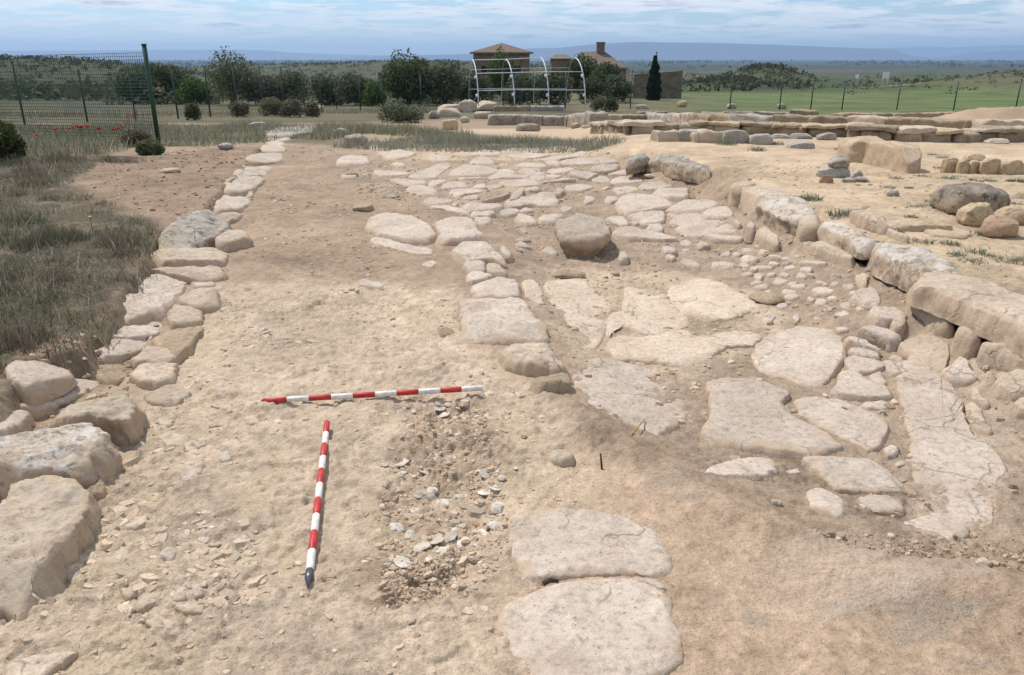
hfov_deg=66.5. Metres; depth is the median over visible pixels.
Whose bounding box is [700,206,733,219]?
paving stone
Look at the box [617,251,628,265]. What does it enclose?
street stone
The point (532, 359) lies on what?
kerb slab
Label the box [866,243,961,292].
kerb block
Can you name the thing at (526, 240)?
street stone
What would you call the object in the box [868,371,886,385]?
paving slab
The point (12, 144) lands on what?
shrub
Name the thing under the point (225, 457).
floor stone
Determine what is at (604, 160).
paving stone
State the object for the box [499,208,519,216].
paving stone
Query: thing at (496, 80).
slender tree
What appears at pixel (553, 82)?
bush
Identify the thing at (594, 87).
bush
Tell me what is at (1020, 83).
fence
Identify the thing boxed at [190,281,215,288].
edging stone
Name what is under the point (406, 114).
heath shrub
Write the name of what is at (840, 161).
heap stone
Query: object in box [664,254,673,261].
street stone
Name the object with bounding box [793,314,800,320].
cobble
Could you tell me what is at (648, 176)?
stone block
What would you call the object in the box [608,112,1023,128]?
ruin wall
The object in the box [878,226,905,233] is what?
tuft
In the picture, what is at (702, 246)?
street stone
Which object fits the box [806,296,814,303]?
cobble
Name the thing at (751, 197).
kerb block
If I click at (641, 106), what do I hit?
loose stone
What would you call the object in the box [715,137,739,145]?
weed tuft
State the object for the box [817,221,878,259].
kerb block
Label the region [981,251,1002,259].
weed tuft
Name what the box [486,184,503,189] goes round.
paving stone
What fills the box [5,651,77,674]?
edging stone
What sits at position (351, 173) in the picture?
loose stone
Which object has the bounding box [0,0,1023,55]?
sky
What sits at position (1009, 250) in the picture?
flat slab
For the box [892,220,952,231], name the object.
flat slab
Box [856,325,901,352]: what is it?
paving slab
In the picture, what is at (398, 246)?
paving slab
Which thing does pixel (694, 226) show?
paving stone
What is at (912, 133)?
ruin wall
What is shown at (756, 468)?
paving slab
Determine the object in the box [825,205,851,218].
weed tuft
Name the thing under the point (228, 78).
willow tree
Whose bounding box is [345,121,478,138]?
weedy grass
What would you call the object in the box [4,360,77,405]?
edging stone
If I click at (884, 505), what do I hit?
paving slab
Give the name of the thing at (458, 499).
oyster shell
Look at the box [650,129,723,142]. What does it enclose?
ruin wall
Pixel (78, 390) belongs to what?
edging stone
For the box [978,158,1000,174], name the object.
stone block
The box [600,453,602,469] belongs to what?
twig
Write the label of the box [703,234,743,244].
paving stone
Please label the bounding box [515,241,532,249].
street stone
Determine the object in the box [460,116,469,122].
stone block
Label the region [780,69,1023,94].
hill tufts
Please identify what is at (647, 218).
paving stone
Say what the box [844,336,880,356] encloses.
paving slab
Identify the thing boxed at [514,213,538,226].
paving stone
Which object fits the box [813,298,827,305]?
cobble
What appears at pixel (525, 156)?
paving stone
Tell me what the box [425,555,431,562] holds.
oyster shell
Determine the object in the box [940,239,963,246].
weed tuft
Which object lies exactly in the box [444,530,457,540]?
oyster shell
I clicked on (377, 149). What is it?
paving stone
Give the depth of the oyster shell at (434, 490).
2.86 m
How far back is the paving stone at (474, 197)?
8.52 m
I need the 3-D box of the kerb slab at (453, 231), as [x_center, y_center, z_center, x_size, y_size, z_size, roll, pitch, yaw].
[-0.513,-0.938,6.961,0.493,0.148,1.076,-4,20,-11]
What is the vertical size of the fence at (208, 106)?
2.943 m
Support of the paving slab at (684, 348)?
on the ground at (754, 581)
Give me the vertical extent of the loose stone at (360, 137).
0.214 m
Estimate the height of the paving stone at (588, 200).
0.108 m
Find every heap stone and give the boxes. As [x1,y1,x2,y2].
[816,166,849,177]
[819,175,833,182]
[827,154,849,167]
[841,177,854,182]
[851,171,862,177]
[854,176,869,181]
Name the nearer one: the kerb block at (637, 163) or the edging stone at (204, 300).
the edging stone at (204, 300)
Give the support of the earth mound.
on the ground at (754, 581)
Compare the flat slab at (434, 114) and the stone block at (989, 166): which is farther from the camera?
the flat slab at (434, 114)
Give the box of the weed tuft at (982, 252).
[959,244,990,255]
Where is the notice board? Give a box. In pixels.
[881,72,889,88]
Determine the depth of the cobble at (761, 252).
6.28 m
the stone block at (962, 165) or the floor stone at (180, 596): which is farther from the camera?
the stone block at (962, 165)
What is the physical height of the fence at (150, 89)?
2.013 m
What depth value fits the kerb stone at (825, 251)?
5.67 m
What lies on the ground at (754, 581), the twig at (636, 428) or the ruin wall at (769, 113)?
the ruin wall at (769, 113)
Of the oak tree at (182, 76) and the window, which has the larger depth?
the window
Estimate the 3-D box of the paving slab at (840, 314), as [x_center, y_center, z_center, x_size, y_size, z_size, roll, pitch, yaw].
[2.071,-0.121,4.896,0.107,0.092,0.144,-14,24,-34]
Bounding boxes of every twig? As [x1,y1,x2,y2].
[542,577,558,585]
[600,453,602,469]
[630,419,644,435]
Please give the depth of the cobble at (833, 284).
5.33 m
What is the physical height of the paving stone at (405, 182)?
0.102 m
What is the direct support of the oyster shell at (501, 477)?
on the ground at (754, 581)
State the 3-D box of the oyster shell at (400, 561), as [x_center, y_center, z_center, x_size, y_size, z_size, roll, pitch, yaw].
[-0.341,0.703,2.431,0.059,0.012,0.040,12,42,14]
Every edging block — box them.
[0,422,124,499]
[0,475,101,621]
[49,393,148,446]
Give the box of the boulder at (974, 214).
[956,202,993,226]
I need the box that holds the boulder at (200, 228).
[158,209,231,249]
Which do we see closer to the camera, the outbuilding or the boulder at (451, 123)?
the boulder at (451, 123)
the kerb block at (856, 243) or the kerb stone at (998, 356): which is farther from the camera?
the kerb block at (856, 243)
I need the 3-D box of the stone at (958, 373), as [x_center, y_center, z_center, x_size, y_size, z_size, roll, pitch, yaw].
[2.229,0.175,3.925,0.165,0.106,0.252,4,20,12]
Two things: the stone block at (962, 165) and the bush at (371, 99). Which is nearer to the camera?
the stone block at (962, 165)
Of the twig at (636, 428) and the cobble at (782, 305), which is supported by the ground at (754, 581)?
the cobble at (782, 305)
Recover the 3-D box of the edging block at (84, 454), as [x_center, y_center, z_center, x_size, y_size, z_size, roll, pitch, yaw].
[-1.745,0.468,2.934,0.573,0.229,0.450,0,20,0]
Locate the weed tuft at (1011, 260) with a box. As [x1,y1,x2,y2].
[992,253,1023,265]
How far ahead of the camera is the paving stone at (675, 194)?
9.20 m
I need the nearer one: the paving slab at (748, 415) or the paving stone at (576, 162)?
the paving slab at (748, 415)
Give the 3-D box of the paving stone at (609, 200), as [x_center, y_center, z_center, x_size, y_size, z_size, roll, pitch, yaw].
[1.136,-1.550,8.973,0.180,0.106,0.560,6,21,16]
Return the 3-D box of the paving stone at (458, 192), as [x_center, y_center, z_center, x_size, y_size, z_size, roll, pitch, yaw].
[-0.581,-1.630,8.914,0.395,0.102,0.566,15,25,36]
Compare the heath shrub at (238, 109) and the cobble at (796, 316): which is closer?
the cobble at (796, 316)
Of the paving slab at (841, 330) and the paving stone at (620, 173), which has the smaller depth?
the paving slab at (841, 330)
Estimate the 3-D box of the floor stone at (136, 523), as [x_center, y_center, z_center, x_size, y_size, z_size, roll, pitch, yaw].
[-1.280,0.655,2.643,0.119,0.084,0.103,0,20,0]
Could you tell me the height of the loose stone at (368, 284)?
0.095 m
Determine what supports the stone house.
on the ground at (754, 581)
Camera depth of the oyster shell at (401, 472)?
2.96 m
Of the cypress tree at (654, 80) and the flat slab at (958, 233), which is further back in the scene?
the cypress tree at (654, 80)
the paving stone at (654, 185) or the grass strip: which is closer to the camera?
the paving stone at (654, 185)
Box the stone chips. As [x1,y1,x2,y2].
[0,146,1023,674]
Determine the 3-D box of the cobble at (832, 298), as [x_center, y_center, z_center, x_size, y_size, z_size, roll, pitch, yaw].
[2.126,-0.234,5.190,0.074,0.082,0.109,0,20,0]
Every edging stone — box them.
[0,410,35,436]
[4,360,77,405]
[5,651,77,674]
[20,379,99,419]
[84,479,107,500]
[95,363,129,385]
[99,339,146,363]
[114,321,163,339]
[123,274,187,325]
[129,362,179,390]
[130,346,178,370]
[150,247,228,267]
[151,326,204,364]
[152,265,227,284]
[167,305,203,329]
[176,287,221,314]
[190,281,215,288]
[213,195,251,214]
[215,229,252,252]
[218,212,242,223]
[223,176,264,196]
[233,166,271,176]
[245,153,282,165]
[245,191,254,197]
[261,144,286,152]
[261,145,285,152]
[266,125,315,138]
[266,141,284,144]
[268,137,289,140]
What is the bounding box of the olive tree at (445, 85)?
[417,60,466,105]
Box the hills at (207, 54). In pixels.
[0,50,389,59]
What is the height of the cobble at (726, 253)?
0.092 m
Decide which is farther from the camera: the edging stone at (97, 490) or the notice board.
the notice board
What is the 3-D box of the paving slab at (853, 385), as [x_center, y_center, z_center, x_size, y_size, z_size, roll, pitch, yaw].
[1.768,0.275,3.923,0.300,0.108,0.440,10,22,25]
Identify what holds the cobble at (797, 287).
on the ground at (754, 581)
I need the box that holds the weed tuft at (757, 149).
[747,144,766,151]
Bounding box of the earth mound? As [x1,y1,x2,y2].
[932,106,1023,123]
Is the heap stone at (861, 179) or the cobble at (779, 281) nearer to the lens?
the cobble at (779, 281)
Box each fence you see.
[0,44,160,142]
[0,61,566,124]
[630,73,1023,110]
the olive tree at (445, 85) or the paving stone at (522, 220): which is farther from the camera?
the olive tree at (445, 85)
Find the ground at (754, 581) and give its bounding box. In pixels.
[0,59,1023,674]
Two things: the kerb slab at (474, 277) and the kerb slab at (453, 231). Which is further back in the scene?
the kerb slab at (453, 231)
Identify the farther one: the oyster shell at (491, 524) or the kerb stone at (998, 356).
the kerb stone at (998, 356)
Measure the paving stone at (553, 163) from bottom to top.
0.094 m
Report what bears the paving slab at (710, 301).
on the ground at (754, 581)
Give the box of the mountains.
[869,45,1023,57]
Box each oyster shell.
[378,460,388,466]
[390,522,404,532]
[393,556,410,567]
[395,458,408,466]
[395,470,407,475]
[404,529,415,539]
[409,508,418,515]
[413,489,426,498]
[413,541,430,551]
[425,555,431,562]
[426,487,438,493]
[427,492,435,500]
[430,533,443,544]
[434,406,445,410]
[436,499,449,504]
[437,545,456,554]
[439,412,449,417]
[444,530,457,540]
[453,494,462,502]
[456,536,470,547]
[477,529,487,535]
[478,490,489,495]
[479,469,488,478]
[487,520,502,530]
[488,486,500,490]
[491,501,503,507]
[491,506,500,513]
[497,475,505,480]
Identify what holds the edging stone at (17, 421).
on the ground at (754, 581)
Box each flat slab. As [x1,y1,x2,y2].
[249,122,266,126]
[352,203,373,211]
[428,111,439,118]
[437,108,461,116]
[438,104,458,109]
[477,100,497,110]
[552,269,585,278]
[749,292,784,304]
[771,133,790,138]
[789,133,812,138]
[828,200,869,211]
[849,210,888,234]
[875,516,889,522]
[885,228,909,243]
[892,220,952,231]
[923,228,971,239]
[985,245,1023,260]
[996,182,1023,198]
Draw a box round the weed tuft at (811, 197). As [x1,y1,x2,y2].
[799,191,826,200]
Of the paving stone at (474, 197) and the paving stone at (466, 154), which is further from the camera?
the paving stone at (466, 154)
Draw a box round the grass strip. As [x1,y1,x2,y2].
[330,127,626,152]
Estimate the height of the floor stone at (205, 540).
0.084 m
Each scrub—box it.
[0,53,870,89]
[0,54,969,99]
[85,83,465,104]
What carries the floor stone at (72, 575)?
on the ground at (754, 581)
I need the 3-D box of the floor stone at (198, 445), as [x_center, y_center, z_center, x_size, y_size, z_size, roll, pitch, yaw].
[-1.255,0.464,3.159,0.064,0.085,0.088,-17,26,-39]
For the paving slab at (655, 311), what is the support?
on the ground at (754, 581)
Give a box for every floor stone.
[67,570,79,581]
[120,587,135,601]
[125,515,149,530]
[135,591,161,613]
[143,384,191,406]
[145,618,163,628]
[154,417,174,427]
[157,432,188,446]
[158,547,176,560]
[172,601,204,616]
[173,591,186,601]
[179,459,204,480]
[192,583,203,599]
[193,441,206,449]
[197,537,209,543]
[215,450,232,462]
[238,386,251,393]
[244,415,258,425]
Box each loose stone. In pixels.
[159,167,180,172]
[218,143,232,149]
[344,134,367,144]
[345,171,357,175]
[358,279,383,289]
[439,327,454,337]
[459,99,476,111]
[548,449,574,467]
[636,104,647,108]
[677,100,686,106]
[726,103,736,108]
[771,499,782,506]
[776,104,786,108]
[816,132,836,139]
[886,189,899,196]
[975,557,990,566]
[983,138,1009,143]
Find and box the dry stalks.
[0,149,156,310]
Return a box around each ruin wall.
[487,111,607,126]
[493,105,564,111]
[588,119,1023,142]
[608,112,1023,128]
[637,111,788,115]
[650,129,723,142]
[789,109,818,114]
[831,111,959,117]
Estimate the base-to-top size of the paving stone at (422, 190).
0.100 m
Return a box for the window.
[481,66,486,74]
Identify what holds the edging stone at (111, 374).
on the ground at (754, 581)
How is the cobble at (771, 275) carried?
on the ground at (754, 581)
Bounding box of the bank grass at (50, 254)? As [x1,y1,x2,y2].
[0,152,167,364]
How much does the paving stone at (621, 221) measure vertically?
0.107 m
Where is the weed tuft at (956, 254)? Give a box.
[946,247,968,256]
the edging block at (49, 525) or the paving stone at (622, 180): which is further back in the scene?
the paving stone at (622, 180)
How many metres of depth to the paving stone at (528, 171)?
10.44 m
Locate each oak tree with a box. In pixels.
[112,66,160,103]
[137,62,182,98]
[168,66,189,96]
[559,52,599,98]
[591,61,624,100]
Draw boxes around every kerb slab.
[365,212,436,245]
[432,216,488,245]
[449,241,507,268]
[456,297,549,345]
[461,260,485,274]
[465,271,493,284]
[469,277,522,299]
[486,263,508,277]
[495,578,683,674]
[497,342,571,379]
[506,508,672,585]
[528,372,572,393]
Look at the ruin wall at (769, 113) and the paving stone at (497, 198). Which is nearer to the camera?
the paving stone at (497, 198)
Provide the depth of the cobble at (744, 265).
6.17 m
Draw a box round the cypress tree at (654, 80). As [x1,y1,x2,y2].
[646,52,661,99]
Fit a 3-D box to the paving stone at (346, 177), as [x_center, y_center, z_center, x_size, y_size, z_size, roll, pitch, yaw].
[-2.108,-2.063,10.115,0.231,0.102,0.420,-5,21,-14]
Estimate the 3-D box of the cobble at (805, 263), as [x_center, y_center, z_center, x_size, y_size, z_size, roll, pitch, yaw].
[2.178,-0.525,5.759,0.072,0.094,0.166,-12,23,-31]
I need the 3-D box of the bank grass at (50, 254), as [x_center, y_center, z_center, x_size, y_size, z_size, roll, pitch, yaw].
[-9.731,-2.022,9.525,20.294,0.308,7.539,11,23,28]
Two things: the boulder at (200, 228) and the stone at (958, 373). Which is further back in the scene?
the boulder at (200, 228)
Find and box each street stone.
[499,246,513,263]
[515,238,531,242]
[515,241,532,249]
[541,246,557,255]
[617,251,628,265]
[661,247,676,256]
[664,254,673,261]
[669,255,675,262]
[680,259,700,268]
[696,241,710,250]
[744,222,755,243]
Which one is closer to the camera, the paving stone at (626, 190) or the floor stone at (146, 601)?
the floor stone at (146, 601)
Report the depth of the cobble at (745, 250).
6.45 m
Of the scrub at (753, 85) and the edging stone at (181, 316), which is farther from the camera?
the scrub at (753, 85)
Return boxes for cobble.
[680,240,691,245]
[711,261,734,269]
[720,251,730,256]
[731,252,740,257]
[740,255,759,265]
[740,263,748,267]
[741,248,753,253]
[742,272,752,276]
[749,267,757,272]
[750,265,772,271]
[750,280,762,285]
[754,273,763,280]
[754,283,767,290]
[758,249,766,255]
[762,313,775,318]
[766,272,775,277]
[768,261,779,268]
[769,255,781,261]
[772,278,788,284]
[777,302,787,307]
[779,272,788,278]
[780,257,790,261]
[781,261,789,267]
[782,289,797,294]
[784,265,794,271]
[784,292,799,300]
[787,282,805,290]
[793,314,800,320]
[795,272,806,279]
[798,260,812,265]
[798,267,812,273]
[806,273,813,279]
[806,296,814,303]
[811,261,827,266]
[811,287,834,297]
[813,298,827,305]
[814,281,827,286]
[826,296,836,301]
[830,282,838,287]
[839,302,850,308]
[841,284,854,290]
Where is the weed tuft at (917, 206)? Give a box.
[908,204,929,207]
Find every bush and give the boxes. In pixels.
[176,75,213,104]
[236,69,281,104]
[267,70,308,104]
[307,69,343,104]
[334,68,370,104]
[360,80,387,105]
[455,67,490,103]
[501,69,540,104]
[529,67,573,104]
[578,74,604,103]
[604,71,633,102]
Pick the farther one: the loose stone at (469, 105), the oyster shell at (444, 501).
the loose stone at (469, 105)
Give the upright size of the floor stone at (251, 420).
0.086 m
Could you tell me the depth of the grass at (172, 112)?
34.64 m
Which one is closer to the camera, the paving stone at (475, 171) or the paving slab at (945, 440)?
the paving slab at (945, 440)
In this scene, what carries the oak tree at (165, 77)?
on the ground at (754, 581)
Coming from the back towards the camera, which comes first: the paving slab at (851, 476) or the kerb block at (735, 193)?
the kerb block at (735, 193)
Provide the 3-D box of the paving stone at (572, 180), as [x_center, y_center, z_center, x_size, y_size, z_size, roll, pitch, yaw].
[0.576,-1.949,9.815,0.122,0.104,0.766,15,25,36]
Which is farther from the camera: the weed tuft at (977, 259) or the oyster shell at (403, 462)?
the weed tuft at (977, 259)
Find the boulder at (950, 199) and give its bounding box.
[930,182,1010,214]
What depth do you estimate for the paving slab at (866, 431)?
3.53 m
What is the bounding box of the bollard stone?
[554,213,611,258]
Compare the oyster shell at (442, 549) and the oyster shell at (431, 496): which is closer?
the oyster shell at (442, 549)
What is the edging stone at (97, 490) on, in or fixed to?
on the ground at (754, 581)
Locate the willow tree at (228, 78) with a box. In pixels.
[203,46,258,104]
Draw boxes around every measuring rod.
[261,385,482,402]
[305,420,329,588]
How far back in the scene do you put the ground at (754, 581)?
3.29 m
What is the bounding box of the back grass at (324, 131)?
[1,117,411,160]
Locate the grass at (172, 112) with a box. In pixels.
[0,105,466,118]
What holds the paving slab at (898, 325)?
on the ground at (754, 581)
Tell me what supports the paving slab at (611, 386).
on the ground at (754, 581)
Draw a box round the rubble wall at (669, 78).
[632,71,682,97]
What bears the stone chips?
on the ground at (754, 581)
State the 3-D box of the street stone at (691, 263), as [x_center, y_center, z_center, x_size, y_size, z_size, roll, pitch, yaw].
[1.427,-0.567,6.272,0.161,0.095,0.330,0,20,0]
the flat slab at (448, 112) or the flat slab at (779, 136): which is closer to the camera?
the flat slab at (779, 136)
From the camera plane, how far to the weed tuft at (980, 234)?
5.64 m
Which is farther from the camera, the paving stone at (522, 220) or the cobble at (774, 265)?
the paving stone at (522, 220)
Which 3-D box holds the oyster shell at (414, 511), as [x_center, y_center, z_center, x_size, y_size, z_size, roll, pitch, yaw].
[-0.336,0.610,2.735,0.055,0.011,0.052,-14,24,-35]
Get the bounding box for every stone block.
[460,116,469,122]
[474,111,491,118]
[516,123,540,130]
[571,122,579,128]
[644,174,654,177]
[721,130,748,142]
[748,133,773,144]
[786,141,814,148]
[836,135,921,173]
[940,157,958,172]
[955,159,969,173]
[962,153,985,160]
[968,160,979,173]
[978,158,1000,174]
[998,159,1023,174]
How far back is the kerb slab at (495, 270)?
5.54 m
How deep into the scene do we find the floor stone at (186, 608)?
2.22 m
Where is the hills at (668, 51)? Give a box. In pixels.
[333,42,989,59]
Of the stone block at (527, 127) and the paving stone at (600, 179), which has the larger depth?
the stone block at (527, 127)
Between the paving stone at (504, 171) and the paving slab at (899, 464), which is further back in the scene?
the paving stone at (504, 171)
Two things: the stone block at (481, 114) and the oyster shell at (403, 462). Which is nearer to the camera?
the oyster shell at (403, 462)
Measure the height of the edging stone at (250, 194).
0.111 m
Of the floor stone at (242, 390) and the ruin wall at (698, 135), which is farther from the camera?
the ruin wall at (698, 135)
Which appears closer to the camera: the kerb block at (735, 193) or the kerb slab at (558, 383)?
the kerb slab at (558, 383)
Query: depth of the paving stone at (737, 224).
7.00 m
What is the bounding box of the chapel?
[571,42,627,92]
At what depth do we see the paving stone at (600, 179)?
10.37 m
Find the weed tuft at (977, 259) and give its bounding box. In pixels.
[957,256,987,264]
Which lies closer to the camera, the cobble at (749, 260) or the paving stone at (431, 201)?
the cobble at (749, 260)
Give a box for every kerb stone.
[752,226,778,252]
[803,241,814,246]
[807,240,855,267]
[855,273,869,288]
[905,305,954,337]
[949,326,980,359]
[976,340,1023,371]
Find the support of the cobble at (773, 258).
on the ground at (754, 581)
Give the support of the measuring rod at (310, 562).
on the ground at (754, 581)
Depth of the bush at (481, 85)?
54.06 m
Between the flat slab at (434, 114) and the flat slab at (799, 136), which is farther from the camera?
the flat slab at (434, 114)
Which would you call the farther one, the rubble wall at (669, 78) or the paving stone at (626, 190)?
the rubble wall at (669, 78)
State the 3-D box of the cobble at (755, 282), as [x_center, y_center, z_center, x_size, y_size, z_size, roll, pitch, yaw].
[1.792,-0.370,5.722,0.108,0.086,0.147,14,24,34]
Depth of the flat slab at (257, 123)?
20.96 m
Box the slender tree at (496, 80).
[484,46,518,99]
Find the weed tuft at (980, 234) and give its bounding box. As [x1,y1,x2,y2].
[967,230,984,236]
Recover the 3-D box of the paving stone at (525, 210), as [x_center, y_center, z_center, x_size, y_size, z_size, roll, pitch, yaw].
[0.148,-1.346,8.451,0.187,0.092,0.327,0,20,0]
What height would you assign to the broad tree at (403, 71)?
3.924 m
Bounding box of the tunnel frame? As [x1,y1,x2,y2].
[469,57,585,105]
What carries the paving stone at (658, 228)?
on the ground at (754, 581)
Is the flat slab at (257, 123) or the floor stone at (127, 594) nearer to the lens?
the floor stone at (127, 594)
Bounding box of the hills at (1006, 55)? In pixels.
[934,50,1023,59]
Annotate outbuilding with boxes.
[548,55,572,90]
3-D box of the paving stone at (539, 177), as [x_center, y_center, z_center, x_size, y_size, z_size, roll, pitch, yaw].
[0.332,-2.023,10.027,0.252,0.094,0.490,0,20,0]
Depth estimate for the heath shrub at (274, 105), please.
32.52 m
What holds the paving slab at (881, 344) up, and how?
on the ground at (754, 581)
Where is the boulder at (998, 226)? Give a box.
[979,215,1018,237]
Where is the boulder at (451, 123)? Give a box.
[441,119,458,129]
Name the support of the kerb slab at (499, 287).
on the ground at (754, 581)
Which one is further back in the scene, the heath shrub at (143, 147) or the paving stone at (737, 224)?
the heath shrub at (143, 147)
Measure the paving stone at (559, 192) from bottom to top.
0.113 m
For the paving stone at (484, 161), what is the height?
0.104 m
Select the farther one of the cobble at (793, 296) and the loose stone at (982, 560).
the cobble at (793, 296)
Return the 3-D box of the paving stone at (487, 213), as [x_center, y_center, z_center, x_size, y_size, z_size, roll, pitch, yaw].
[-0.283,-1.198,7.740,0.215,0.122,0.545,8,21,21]
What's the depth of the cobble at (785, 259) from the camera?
5.99 m
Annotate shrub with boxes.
[0,120,27,160]
[120,126,150,145]
[134,139,165,154]
[183,102,201,119]
[227,99,249,116]
[258,97,284,115]
[278,98,303,116]
[302,99,319,116]
[377,102,427,122]
[589,96,606,110]
[604,96,618,111]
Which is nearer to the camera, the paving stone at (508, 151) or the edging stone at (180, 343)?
the edging stone at (180, 343)
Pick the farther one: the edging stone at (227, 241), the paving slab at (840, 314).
the edging stone at (227, 241)
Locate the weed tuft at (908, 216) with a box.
[904,214,918,218]
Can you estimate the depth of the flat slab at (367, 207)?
7.88 m
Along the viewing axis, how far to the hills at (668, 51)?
9550.44 m
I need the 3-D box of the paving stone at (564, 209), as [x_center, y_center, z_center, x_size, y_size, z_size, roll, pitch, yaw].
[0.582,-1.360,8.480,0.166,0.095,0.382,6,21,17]
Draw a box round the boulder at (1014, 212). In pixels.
[994,205,1023,224]
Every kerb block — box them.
[625,153,649,174]
[645,153,711,183]
[728,181,756,206]
[738,186,803,214]
[755,194,815,236]
[796,214,821,241]
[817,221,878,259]
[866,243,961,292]
[905,272,1023,357]
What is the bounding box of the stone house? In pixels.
[469,43,532,94]
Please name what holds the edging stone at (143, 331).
on the ground at (754, 581)
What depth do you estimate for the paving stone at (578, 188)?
9.67 m
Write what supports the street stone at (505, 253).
on the ground at (754, 581)
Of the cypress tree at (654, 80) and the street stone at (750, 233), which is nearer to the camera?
the street stone at (750, 233)
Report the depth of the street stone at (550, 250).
6.61 m
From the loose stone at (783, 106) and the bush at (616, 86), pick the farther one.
the bush at (616, 86)
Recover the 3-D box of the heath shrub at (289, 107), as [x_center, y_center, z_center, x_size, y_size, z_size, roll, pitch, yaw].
[-8.986,-9.352,31.753,1.044,0.797,0.787,0,20,0]
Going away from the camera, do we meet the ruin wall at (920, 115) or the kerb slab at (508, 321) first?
the kerb slab at (508, 321)
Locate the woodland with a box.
[112,59,1023,67]
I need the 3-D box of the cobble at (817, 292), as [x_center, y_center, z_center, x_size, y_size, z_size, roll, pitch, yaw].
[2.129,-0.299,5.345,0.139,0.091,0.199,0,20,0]
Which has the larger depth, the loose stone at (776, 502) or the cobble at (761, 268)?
the cobble at (761, 268)
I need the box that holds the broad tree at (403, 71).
[377,48,432,105]
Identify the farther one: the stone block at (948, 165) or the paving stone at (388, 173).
the paving stone at (388, 173)
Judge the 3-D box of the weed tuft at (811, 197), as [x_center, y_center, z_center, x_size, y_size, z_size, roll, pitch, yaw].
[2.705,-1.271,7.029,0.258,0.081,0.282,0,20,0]
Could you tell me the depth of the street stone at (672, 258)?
6.33 m
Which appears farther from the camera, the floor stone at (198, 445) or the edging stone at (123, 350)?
the edging stone at (123, 350)
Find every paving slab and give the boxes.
[370,237,433,255]
[422,260,436,267]
[521,280,543,304]
[544,278,613,348]
[573,358,687,434]
[605,286,689,337]
[606,330,762,367]
[665,278,761,322]
[699,377,843,458]
[704,457,777,480]
[751,325,847,388]
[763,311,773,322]
[786,469,800,474]
[792,396,889,452]
[801,456,906,494]
[806,488,848,517]
[830,369,893,401]
[834,313,848,315]
[834,327,848,333]
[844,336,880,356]
[844,355,884,375]
[847,287,880,306]
[847,347,879,360]
[855,495,904,517]
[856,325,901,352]
[860,400,887,410]
[864,306,906,328]
[867,338,885,350]
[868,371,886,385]
[883,360,900,376]
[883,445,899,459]
[888,355,902,361]
[889,316,906,338]
[893,360,931,373]
[893,369,1006,527]
[895,461,903,467]
[897,334,949,372]
[904,512,969,538]
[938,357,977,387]
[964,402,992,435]
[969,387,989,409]
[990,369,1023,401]
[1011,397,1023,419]
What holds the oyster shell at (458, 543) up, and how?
on the ground at (754, 581)
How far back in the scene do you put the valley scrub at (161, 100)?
57.76 m
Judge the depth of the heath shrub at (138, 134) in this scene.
13.06 m
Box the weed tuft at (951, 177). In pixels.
[938,175,958,179]
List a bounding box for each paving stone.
[336,155,369,165]
[341,174,357,179]
[369,144,382,150]
[373,170,410,176]
[378,149,416,159]
[390,178,426,186]
[392,162,405,167]
[406,185,437,195]
[409,163,451,178]
[423,197,453,204]
[427,154,450,160]
[428,180,446,186]
[430,205,470,214]
[441,181,468,188]
[448,165,498,176]
[449,152,479,156]
[449,188,483,196]
[457,177,482,179]
[460,202,504,213]
[463,195,479,199]
[468,157,494,165]
[469,210,496,218]
[472,184,485,188]
[474,217,492,225]
[478,149,500,156]
[481,193,509,202]
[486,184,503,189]
[487,174,528,178]
[493,169,516,174]
[499,178,541,187]
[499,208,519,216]
[501,148,540,153]
[504,192,559,208]
[508,153,550,159]
[510,189,524,200]
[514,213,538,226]
[515,162,546,167]
[517,168,546,175]
[520,207,533,213]
[525,186,539,192]
[529,175,545,180]
[537,213,564,225]
[541,178,575,184]
[542,151,585,160]
[544,146,570,151]
[545,174,561,178]
[546,160,560,165]
[547,167,575,174]
[554,188,564,197]
[560,158,599,165]
[560,206,571,212]
[565,184,592,192]
[568,170,599,181]
[583,196,594,205]
[589,164,619,174]
[591,176,610,183]
[597,157,618,164]
[604,196,617,204]
[605,216,628,226]
[608,169,626,175]
[610,176,642,183]
[611,226,679,242]
[612,186,638,194]
[614,193,673,215]
[627,211,665,225]
[638,181,673,190]
[646,223,663,232]
[651,187,689,201]
[665,199,718,214]
[667,213,696,217]
[670,214,736,238]
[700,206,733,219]
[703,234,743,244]
[733,220,740,229]
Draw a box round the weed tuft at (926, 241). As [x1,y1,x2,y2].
[912,237,935,244]
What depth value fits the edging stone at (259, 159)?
11.50 m
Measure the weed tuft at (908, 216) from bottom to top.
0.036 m
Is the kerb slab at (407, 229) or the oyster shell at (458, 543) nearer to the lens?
the oyster shell at (458, 543)
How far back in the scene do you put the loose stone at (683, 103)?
49.09 m
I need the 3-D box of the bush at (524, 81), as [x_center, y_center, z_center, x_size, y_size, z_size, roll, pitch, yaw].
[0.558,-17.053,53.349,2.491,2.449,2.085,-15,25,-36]

